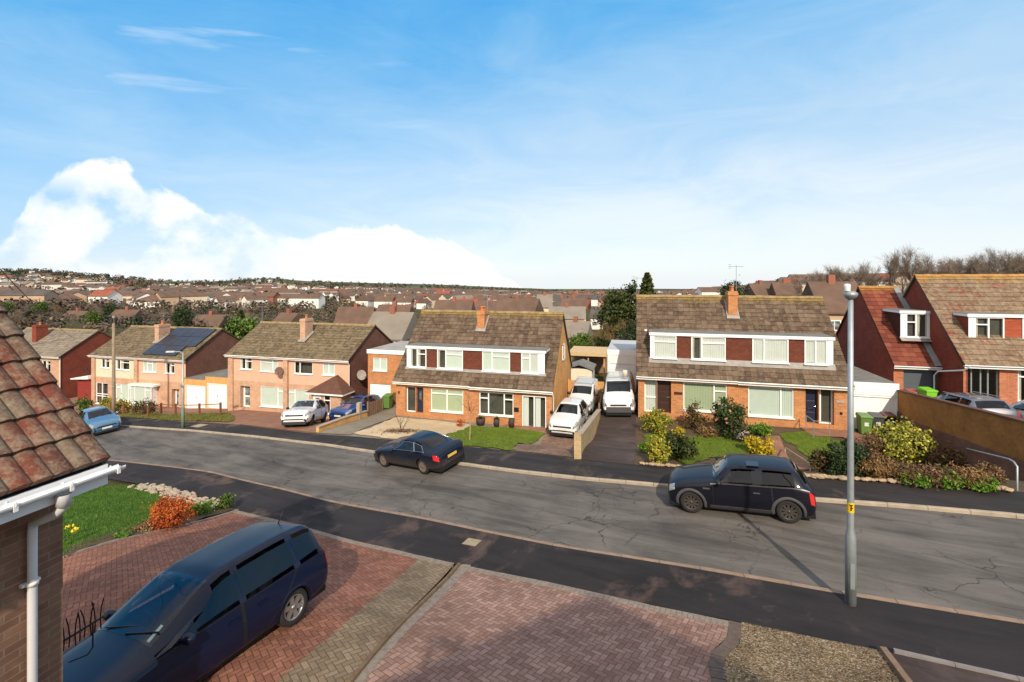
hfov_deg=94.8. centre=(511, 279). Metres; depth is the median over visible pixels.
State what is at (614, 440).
driveway
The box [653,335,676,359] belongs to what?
window
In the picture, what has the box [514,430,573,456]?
driveway
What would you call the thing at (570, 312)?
town house
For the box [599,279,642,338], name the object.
pine tree
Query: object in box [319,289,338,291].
town house
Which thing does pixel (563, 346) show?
window
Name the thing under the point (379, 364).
window
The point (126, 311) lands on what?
town house
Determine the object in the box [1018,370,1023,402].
window
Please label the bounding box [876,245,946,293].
bare tree
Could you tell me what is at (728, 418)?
camellia bush
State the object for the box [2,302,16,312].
town tree
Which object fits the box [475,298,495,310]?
town house
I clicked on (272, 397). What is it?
window
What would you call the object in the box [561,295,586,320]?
town house
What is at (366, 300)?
town house
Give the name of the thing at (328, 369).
window
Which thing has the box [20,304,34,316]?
town tree
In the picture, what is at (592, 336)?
bare tree
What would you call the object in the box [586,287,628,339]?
pine tree
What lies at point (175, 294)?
distant town
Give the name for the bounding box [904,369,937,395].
garage door
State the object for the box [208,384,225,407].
door
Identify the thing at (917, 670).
driveway
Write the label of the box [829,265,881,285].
bare tree
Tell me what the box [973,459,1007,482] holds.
border plant
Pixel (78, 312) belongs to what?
town house
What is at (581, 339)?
garden tree
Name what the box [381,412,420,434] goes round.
dead shrub
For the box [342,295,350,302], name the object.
town house
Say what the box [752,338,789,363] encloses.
window
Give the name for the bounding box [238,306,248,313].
town tree
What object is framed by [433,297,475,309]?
town house
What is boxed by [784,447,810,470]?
handrail
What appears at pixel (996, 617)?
kerb near side
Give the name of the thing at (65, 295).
town house
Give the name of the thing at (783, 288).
town house
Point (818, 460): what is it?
shrub
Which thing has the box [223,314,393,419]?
semi detached house
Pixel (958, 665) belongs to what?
kerb edging
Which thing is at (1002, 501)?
pavement far side
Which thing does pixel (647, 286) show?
conifer tree
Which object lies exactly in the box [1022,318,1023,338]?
window
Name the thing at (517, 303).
town house
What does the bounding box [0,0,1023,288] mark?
sky
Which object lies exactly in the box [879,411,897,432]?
wheelie bin
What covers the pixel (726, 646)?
block edging
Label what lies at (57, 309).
town tree
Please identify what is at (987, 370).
window
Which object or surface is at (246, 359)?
window
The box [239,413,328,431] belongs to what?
driveway
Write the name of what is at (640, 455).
bed soil
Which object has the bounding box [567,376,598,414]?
parked van
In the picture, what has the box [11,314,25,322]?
town tree
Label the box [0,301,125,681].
neighbour house
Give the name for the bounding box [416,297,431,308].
town house
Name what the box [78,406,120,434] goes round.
parked car
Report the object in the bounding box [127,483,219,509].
pale stones
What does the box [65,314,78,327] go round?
town tree
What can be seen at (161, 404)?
rail fence
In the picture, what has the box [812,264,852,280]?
bare tree
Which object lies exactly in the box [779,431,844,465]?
lawn
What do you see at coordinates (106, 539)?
bed soil
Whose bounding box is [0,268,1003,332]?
distant woods
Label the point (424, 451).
parked car
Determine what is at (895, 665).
plank edging
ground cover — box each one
[113,528,130,538]
[130,517,164,531]
[185,497,215,515]
[895,465,933,489]
[928,464,969,490]
[960,473,1007,492]
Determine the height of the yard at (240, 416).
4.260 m
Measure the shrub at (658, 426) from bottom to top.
1.815 m
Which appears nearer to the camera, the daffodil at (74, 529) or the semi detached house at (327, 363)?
the daffodil at (74, 529)
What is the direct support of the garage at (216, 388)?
on the yard at (240, 416)
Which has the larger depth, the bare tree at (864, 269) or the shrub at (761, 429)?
the bare tree at (864, 269)
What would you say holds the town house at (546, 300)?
on the ground at (120, 329)
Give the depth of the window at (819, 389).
25.93 m
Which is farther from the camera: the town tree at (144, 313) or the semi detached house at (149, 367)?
the town tree at (144, 313)
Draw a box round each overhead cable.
[0,269,75,338]
[122,321,269,357]
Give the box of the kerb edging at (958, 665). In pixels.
[893,648,1023,681]
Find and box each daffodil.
[64,524,73,536]
[70,527,79,540]
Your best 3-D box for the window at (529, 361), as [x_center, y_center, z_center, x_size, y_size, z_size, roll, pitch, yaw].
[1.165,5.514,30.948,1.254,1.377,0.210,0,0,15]
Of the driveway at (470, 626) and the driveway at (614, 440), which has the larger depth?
the driveway at (614, 440)
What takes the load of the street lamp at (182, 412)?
on the pavement far side at (1002, 501)
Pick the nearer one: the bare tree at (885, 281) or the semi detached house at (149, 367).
the semi detached house at (149, 367)
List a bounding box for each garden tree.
[209,308,259,338]
[568,330,595,348]
[590,332,613,346]
[616,319,635,340]
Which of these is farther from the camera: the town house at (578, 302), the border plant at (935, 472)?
the town house at (578, 302)
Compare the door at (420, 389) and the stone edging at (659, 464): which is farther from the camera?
the door at (420, 389)
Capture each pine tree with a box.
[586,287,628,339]
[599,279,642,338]
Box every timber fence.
[367,392,395,416]
[598,383,605,415]
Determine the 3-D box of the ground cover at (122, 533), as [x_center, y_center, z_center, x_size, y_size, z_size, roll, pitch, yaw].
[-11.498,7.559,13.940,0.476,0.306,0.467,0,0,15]
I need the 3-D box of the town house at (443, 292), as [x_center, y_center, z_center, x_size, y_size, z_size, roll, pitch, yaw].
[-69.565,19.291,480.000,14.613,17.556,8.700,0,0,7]
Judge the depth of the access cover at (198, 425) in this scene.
32.59 m
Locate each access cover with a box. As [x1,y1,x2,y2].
[190,424,207,426]
[462,538,480,545]
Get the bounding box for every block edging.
[63,509,238,557]
[233,511,452,568]
[354,564,470,681]
[460,565,728,626]
[709,620,741,681]
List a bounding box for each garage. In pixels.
[184,369,227,407]
[205,370,227,408]
[607,340,635,389]
[847,364,898,428]
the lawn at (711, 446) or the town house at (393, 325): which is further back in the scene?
the town house at (393, 325)
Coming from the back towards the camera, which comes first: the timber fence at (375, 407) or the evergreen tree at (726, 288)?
the evergreen tree at (726, 288)
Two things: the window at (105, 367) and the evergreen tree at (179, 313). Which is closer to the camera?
the window at (105, 367)
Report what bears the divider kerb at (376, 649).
on the driveway at (470, 626)
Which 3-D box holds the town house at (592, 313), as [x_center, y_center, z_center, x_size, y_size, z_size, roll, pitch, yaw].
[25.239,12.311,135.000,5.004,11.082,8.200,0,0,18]
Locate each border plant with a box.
[889,461,929,487]
[918,456,964,487]
[922,439,969,468]
[943,461,993,488]
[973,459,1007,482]
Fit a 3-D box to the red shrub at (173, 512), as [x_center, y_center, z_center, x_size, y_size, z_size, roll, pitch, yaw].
[-10.911,7.362,15.108,1.629,1.318,1.430,0,0,15]
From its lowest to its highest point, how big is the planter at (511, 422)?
0.550 m
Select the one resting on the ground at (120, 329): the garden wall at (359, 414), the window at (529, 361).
the garden wall at (359, 414)
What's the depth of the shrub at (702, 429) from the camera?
24.58 m
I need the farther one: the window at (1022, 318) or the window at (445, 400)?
the window at (445, 400)
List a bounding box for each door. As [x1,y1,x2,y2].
[176,389,178,404]
[187,386,204,407]
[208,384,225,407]
[244,386,249,406]
[313,395,320,398]
[370,383,389,396]
[418,387,422,411]
[522,395,545,427]
[610,363,632,373]
[657,380,670,412]
[806,389,816,421]
[850,564,854,589]
[854,396,895,428]
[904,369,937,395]
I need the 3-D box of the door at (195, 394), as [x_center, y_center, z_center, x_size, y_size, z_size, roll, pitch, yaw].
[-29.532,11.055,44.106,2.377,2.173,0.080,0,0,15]
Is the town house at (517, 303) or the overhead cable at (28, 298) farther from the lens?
the town house at (517, 303)
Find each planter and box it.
[476,415,484,425]
[494,417,499,426]
[509,418,514,427]
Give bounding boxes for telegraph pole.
[110,315,116,412]
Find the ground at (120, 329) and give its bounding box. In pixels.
[0,271,1023,649]
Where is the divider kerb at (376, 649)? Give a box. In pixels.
[346,563,460,681]
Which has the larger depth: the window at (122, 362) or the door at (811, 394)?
the window at (122, 362)
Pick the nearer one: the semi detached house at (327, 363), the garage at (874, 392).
the garage at (874, 392)
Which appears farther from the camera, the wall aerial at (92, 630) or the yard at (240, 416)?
the yard at (240, 416)
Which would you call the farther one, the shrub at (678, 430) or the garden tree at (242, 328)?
the garden tree at (242, 328)
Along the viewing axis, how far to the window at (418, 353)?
33.09 m
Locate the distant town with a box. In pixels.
[0,270,1022,310]
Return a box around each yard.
[69,397,314,433]
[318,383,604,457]
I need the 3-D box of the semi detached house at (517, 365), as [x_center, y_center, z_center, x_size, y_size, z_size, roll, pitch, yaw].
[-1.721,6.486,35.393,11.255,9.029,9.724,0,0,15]
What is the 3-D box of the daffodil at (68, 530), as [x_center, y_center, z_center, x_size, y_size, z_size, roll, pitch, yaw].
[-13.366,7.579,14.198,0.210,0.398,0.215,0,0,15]
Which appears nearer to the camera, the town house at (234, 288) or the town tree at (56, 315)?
the town tree at (56, 315)
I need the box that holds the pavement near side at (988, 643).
[103,460,1023,676]
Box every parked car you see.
[63,511,327,681]
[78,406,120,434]
[281,399,327,425]
[329,394,380,420]
[373,430,464,473]
[548,397,587,436]
[668,453,815,522]
[935,391,1019,417]
[1010,400,1023,418]
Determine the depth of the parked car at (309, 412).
30.59 m
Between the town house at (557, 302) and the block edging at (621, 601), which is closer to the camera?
the block edging at (621, 601)
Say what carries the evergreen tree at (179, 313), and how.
on the ground at (120, 329)
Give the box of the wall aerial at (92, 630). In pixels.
[63,597,104,662]
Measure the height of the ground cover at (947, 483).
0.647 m
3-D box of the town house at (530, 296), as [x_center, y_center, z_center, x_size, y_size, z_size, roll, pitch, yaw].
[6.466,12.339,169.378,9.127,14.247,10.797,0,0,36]
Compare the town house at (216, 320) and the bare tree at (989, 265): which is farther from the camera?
the town house at (216, 320)
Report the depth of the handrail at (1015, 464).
13.86 m
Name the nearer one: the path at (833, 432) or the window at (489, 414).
the path at (833, 432)
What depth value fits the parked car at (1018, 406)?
20.64 m
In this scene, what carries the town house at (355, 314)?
on the ground at (120, 329)
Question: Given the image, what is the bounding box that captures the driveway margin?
[278,559,453,681]
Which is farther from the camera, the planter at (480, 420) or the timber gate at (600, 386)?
the timber gate at (600, 386)
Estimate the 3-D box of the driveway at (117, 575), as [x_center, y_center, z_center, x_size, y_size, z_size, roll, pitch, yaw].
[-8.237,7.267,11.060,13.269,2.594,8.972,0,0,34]
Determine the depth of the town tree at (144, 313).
122.99 m
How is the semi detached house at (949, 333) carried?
on the ground at (120, 329)
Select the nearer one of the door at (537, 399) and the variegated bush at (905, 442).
the variegated bush at (905, 442)
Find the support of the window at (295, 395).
in the semi detached house at (327, 363)
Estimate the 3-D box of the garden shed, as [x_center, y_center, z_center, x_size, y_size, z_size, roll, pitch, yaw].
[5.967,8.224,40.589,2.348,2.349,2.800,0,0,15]
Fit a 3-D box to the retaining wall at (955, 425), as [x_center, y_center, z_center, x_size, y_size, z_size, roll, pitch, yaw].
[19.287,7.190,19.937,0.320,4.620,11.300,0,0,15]
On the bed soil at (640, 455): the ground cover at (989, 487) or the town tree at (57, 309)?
the ground cover at (989, 487)
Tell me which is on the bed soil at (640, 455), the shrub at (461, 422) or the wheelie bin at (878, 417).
the wheelie bin at (878, 417)
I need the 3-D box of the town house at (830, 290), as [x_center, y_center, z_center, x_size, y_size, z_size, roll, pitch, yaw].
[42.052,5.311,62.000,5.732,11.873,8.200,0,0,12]
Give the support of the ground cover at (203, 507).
on the bed soil at (106, 539)
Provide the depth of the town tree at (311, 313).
154.09 m
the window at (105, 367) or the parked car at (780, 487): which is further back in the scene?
the window at (105, 367)
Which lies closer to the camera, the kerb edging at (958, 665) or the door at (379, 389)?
the kerb edging at (958, 665)
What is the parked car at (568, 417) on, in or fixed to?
on the driveway at (556, 445)
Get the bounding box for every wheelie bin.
[382,393,393,407]
[855,412,873,433]
[867,412,884,432]
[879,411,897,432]
[903,388,918,393]
[917,387,938,396]
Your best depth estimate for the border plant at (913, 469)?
14.40 m
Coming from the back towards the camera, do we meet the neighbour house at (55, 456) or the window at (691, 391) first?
the window at (691, 391)
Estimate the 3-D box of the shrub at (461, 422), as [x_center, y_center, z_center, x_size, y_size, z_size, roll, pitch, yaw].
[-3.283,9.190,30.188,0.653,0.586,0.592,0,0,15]
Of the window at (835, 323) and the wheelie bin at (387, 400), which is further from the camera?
the window at (835, 323)
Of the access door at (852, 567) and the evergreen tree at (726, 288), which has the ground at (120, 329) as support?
the evergreen tree at (726, 288)
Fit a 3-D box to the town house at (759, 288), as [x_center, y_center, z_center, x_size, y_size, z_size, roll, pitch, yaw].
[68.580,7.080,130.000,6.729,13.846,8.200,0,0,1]
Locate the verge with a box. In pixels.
[120,412,234,421]
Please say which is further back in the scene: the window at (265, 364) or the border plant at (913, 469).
the window at (265, 364)
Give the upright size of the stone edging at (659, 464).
0.335 m
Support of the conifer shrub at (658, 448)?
on the bed soil at (640, 455)
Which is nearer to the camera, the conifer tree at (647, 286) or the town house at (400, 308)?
the conifer tree at (647, 286)
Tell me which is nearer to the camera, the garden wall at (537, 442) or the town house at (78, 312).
the garden wall at (537, 442)
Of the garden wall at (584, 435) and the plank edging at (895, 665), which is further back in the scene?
the garden wall at (584, 435)
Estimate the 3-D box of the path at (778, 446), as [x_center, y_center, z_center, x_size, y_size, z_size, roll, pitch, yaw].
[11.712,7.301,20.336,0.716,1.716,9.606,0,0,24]
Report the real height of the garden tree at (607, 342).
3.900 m
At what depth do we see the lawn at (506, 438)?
27.36 m
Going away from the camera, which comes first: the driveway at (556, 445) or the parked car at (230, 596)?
the parked car at (230, 596)
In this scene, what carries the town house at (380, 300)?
on the ground at (120, 329)
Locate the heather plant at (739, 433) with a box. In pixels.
[733,426,750,442]
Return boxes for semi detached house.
[22,322,111,397]
[82,321,240,407]
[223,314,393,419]
[392,306,571,431]
[636,286,855,429]
[836,274,1023,404]
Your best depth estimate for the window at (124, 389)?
46.62 m
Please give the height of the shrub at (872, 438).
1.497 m
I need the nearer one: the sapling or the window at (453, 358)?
the sapling
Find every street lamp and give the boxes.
[166,351,184,427]
[843,284,857,606]
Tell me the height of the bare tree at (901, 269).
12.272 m
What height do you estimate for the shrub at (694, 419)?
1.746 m
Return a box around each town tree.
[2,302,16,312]
[9,309,25,320]
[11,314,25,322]
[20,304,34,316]
[30,300,48,314]
[47,311,61,326]
[52,306,63,312]
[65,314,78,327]
[82,309,102,325]
[101,304,119,314]
[142,310,151,324]
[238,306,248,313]
[304,308,312,317]
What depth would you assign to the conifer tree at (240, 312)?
65.76 m
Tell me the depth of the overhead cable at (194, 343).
38.88 m
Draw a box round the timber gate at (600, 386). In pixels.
[568,379,603,402]
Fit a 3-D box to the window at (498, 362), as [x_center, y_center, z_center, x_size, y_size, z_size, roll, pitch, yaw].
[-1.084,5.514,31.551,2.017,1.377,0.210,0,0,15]
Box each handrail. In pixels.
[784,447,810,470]
[806,415,829,437]
[966,448,1017,490]
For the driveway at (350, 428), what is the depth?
29.85 m
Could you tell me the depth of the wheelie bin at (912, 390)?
25.76 m
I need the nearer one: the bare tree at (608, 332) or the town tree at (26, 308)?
the bare tree at (608, 332)
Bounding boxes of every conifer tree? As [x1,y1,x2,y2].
[236,310,244,322]
[633,272,655,339]
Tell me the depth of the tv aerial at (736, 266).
30.02 m
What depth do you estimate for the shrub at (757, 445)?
21.86 m
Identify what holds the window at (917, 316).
in the semi detached house at (949, 333)
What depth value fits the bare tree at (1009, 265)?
83.65 m
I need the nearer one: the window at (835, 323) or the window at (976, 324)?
the window at (976, 324)
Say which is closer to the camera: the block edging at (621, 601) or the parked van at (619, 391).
the block edging at (621, 601)
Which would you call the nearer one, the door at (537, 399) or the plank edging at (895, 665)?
the plank edging at (895, 665)
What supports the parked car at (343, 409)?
on the driveway at (271, 420)
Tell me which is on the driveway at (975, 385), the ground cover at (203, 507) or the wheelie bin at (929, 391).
the wheelie bin at (929, 391)
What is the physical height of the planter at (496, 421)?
0.759 m
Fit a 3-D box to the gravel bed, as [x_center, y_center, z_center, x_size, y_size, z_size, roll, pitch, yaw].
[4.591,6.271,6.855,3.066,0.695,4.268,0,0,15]
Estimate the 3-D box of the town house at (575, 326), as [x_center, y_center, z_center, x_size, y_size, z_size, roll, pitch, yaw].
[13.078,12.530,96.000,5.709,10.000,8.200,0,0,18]
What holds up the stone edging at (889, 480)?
on the bed soil at (640, 455)
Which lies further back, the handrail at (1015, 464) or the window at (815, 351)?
the window at (815, 351)
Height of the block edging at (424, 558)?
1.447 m
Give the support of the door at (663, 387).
in the semi detached house at (778, 361)
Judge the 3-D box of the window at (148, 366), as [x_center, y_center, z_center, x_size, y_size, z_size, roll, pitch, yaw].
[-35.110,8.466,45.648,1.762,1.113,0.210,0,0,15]
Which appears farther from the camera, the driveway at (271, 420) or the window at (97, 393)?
the window at (97, 393)
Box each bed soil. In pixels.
[64,508,235,555]
[582,379,1023,491]
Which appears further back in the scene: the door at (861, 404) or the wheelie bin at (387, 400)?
the wheelie bin at (387, 400)
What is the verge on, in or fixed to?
on the yard at (240, 416)
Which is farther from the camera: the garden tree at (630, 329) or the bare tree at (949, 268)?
the bare tree at (949, 268)
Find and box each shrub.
[73,393,96,411]
[97,395,111,406]
[107,393,134,413]
[130,397,159,414]
[135,491,204,532]
[215,492,235,508]
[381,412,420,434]
[456,419,464,425]
[638,441,649,452]
[639,401,677,438]
[644,434,672,463]
[656,431,700,460]
[671,426,685,435]
[680,398,709,429]
[696,422,719,437]
[742,433,776,454]
[746,420,774,435]
[807,447,830,471]
[854,449,899,478]
[856,429,887,453]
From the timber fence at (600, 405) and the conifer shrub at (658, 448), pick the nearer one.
the conifer shrub at (658, 448)
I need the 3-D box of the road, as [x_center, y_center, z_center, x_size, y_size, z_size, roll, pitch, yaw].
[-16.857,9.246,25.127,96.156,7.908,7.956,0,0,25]
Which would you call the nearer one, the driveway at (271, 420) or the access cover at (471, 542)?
the access cover at (471, 542)
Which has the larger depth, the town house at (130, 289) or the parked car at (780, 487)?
the town house at (130, 289)
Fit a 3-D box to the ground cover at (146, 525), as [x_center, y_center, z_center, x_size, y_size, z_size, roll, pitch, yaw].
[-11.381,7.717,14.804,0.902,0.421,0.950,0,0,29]
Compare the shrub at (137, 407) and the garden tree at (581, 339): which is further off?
the garden tree at (581, 339)
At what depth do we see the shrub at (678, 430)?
24.47 m
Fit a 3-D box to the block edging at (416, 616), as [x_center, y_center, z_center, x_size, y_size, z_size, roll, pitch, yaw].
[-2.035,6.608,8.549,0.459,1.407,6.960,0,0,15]
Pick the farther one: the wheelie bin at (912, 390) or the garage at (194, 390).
the garage at (194, 390)
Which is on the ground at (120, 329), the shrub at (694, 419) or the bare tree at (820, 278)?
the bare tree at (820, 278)
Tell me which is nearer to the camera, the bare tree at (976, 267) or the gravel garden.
the gravel garden
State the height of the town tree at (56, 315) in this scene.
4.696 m
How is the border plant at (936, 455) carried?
on the bed soil at (640, 455)
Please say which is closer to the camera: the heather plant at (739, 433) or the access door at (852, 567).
the access door at (852, 567)
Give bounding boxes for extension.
[367,341,408,396]
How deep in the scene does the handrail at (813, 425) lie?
24.52 m
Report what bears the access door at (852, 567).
in the street lamp at (850, 557)
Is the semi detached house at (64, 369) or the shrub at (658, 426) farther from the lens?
the semi detached house at (64, 369)
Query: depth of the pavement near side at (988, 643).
10.67 m
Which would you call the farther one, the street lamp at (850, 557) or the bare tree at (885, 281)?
the bare tree at (885, 281)
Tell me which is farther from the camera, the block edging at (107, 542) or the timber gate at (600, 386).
the timber gate at (600, 386)
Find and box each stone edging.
[639,462,680,466]
[804,472,1013,491]
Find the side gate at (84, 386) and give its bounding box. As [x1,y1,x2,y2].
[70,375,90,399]
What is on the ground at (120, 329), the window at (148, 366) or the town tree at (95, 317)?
the town tree at (95, 317)
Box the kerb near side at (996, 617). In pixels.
[108,459,1023,623]
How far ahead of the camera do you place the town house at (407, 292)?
418.25 m
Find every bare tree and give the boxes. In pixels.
[590,330,610,344]
[594,319,634,341]
[789,270,838,294]
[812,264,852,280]
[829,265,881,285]
[843,260,882,285]
[854,271,905,288]
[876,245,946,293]
[880,257,961,287]
[903,252,960,280]
[921,255,977,273]
[944,252,1002,273]
[946,253,1023,273]
[968,242,1023,273]
[993,250,1023,273]
[1001,249,1023,272]
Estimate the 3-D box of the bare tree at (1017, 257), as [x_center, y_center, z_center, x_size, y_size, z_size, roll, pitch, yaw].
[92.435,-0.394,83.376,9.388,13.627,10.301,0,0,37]
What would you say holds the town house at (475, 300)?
on the ground at (120, 329)
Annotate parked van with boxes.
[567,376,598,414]
[600,369,637,415]
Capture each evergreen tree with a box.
[169,306,197,326]
[716,280,749,294]
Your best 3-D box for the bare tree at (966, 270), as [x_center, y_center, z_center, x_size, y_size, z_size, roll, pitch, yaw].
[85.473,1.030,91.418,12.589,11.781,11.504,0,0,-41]
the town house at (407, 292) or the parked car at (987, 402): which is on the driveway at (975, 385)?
the parked car at (987, 402)
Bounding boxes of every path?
[765,436,811,468]
[800,427,895,456]
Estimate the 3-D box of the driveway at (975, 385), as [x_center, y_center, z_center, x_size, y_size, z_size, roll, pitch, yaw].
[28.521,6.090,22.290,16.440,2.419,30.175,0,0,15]
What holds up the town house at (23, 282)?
on the ground at (120, 329)
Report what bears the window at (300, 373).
in the semi detached house at (327, 363)
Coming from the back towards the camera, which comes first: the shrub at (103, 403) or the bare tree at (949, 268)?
the bare tree at (949, 268)
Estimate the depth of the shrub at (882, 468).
14.80 m
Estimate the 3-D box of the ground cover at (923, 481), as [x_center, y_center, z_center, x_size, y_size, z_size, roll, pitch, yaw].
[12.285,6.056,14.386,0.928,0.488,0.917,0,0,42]
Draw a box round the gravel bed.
[723,622,901,681]
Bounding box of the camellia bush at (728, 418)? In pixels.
[708,396,752,440]
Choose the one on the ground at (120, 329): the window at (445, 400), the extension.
the extension
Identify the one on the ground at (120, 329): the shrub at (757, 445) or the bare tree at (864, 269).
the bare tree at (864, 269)
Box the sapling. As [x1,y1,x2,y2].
[457,391,482,439]
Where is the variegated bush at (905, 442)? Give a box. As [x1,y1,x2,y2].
[864,416,944,465]
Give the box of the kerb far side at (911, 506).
[121,425,1023,518]
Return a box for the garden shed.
[571,359,595,379]
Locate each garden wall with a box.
[315,402,367,433]
[574,409,600,458]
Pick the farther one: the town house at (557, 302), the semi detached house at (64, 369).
the town house at (557, 302)
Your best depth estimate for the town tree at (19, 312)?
96.49 m
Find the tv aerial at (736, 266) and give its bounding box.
[728,264,743,290]
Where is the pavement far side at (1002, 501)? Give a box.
[120,417,1023,512]
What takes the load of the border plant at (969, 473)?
on the bed soil at (640, 455)
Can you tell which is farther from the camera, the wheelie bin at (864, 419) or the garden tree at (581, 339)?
the garden tree at (581, 339)
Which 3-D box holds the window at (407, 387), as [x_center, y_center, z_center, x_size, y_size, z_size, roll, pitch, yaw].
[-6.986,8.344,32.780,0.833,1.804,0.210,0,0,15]
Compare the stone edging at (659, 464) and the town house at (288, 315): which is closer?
the stone edging at (659, 464)
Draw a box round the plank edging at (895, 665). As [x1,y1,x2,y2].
[879,646,912,681]
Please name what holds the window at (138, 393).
in the semi detached house at (149, 367)
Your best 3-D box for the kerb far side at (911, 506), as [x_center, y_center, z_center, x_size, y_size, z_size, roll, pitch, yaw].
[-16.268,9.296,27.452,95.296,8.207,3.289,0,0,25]
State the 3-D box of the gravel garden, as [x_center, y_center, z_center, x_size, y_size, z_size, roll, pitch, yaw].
[-5.566,8.722,27.611,7.082,1.511,7.971,0,0,15]
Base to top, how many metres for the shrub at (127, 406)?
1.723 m
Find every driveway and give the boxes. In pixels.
[63,511,417,681]
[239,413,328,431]
[312,405,396,434]
[364,565,727,681]
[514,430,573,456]
[581,394,635,464]
[891,653,1019,681]
[968,380,1023,399]
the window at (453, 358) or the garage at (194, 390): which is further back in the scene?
the garage at (194, 390)
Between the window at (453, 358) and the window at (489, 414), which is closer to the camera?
the window at (489, 414)
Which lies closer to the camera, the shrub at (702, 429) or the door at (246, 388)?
the shrub at (702, 429)
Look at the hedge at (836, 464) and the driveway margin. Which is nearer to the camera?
the driveway margin
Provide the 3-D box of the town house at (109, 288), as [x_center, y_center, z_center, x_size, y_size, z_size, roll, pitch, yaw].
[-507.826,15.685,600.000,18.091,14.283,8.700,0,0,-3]
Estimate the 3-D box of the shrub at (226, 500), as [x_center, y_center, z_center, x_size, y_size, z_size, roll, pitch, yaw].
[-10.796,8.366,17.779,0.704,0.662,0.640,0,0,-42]
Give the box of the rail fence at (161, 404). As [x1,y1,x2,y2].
[109,402,221,416]
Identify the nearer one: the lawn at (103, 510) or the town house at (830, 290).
the lawn at (103, 510)
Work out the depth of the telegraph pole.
38.21 m
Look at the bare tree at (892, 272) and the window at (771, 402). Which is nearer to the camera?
the window at (771, 402)
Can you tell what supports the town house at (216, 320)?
on the ground at (120, 329)
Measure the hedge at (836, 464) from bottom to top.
1.233 m
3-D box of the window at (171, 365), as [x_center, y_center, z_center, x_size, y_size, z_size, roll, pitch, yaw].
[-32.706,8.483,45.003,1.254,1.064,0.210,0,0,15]
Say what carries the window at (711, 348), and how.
in the semi detached house at (778, 361)
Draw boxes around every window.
[95,382,107,403]
[101,358,109,368]
[116,359,129,370]
[116,383,130,401]
[130,386,151,406]
[143,361,155,372]
[164,363,173,373]
[239,358,251,369]
[259,359,277,372]
[259,386,282,408]
[289,389,308,408]
[294,361,312,374]
[321,363,334,375]
[372,357,387,371]
[407,387,414,411]
[409,348,426,368]
[430,388,463,413]
[436,349,462,370]
[478,392,513,417]
[481,351,509,372]
[520,353,538,374]
[562,343,564,360]
[644,379,656,411]
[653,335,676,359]
[683,382,726,412]
[690,336,726,361]
[748,386,794,419]
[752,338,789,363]
[804,340,828,365]
[819,389,831,423]
[831,320,840,330]
[905,313,930,338]
[970,368,997,397]
[974,317,1003,340]
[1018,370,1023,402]
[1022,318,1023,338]
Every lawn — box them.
[63,484,196,555]
[445,425,544,449]
[644,429,750,463]
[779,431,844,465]
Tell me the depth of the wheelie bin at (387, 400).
35.27 m
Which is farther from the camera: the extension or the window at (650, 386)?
the extension
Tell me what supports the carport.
on the ground at (120, 329)
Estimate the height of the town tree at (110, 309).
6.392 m
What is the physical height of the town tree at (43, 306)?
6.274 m
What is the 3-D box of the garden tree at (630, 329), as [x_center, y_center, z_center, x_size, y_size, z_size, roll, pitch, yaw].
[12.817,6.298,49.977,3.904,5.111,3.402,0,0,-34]
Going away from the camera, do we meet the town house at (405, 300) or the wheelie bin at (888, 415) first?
the wheelie bin at (888, 415)
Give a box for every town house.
[20,281,34,285]
[58,291,82,308]
[63,308,88,319]
[104,286,120,289]
[104,306,150,324]
[120,287,135,290]
[189,311,231,327]
[225,287,250,290]
[273,309,302,321]
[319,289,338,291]
[334,303,374,323]
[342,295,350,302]
[355,294,374,306]
[367,306,417,341]
[374,295,395,307]
[376,301,415,313]
[395,296,414,306]
[401,290,413,293]
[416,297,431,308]
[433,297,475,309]
[436,290,450,293]
[450,296,478,305]
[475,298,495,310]
[492,295,543,311]
[521,294,536,298]
[537,292,552,311]
[548,303,585,320]
[553,295,563,305]
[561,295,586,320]
[565,316,592,341]
[589,303,602,329]
[743,280,772,295]
[769,279,802,295]
[801,275,857,333]
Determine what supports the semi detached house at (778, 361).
on the ground at (120, 329)
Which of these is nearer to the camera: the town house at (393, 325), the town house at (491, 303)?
the town house at (393, 325)
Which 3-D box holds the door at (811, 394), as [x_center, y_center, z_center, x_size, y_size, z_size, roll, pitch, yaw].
[16.513,6.945,26.067,0.629,1.877,0.114,0,0,15]
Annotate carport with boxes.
[570,346,607,379]
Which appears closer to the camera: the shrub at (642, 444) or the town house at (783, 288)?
the shrub at (642, 444)
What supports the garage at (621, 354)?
on the ground at (120, 329)
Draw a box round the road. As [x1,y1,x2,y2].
[93,427,1023,619]
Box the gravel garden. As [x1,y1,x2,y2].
[354,417,469,438]
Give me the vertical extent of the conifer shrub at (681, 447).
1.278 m
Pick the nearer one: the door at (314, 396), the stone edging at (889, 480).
the stone edging at (889, 480)
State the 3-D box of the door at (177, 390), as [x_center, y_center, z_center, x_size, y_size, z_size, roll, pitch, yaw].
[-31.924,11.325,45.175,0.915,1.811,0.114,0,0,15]
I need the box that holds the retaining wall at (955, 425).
[897,389,1023,480]
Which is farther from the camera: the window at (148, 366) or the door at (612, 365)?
the window at (148, 366)
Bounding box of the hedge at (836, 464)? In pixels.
[823,438,873,476]

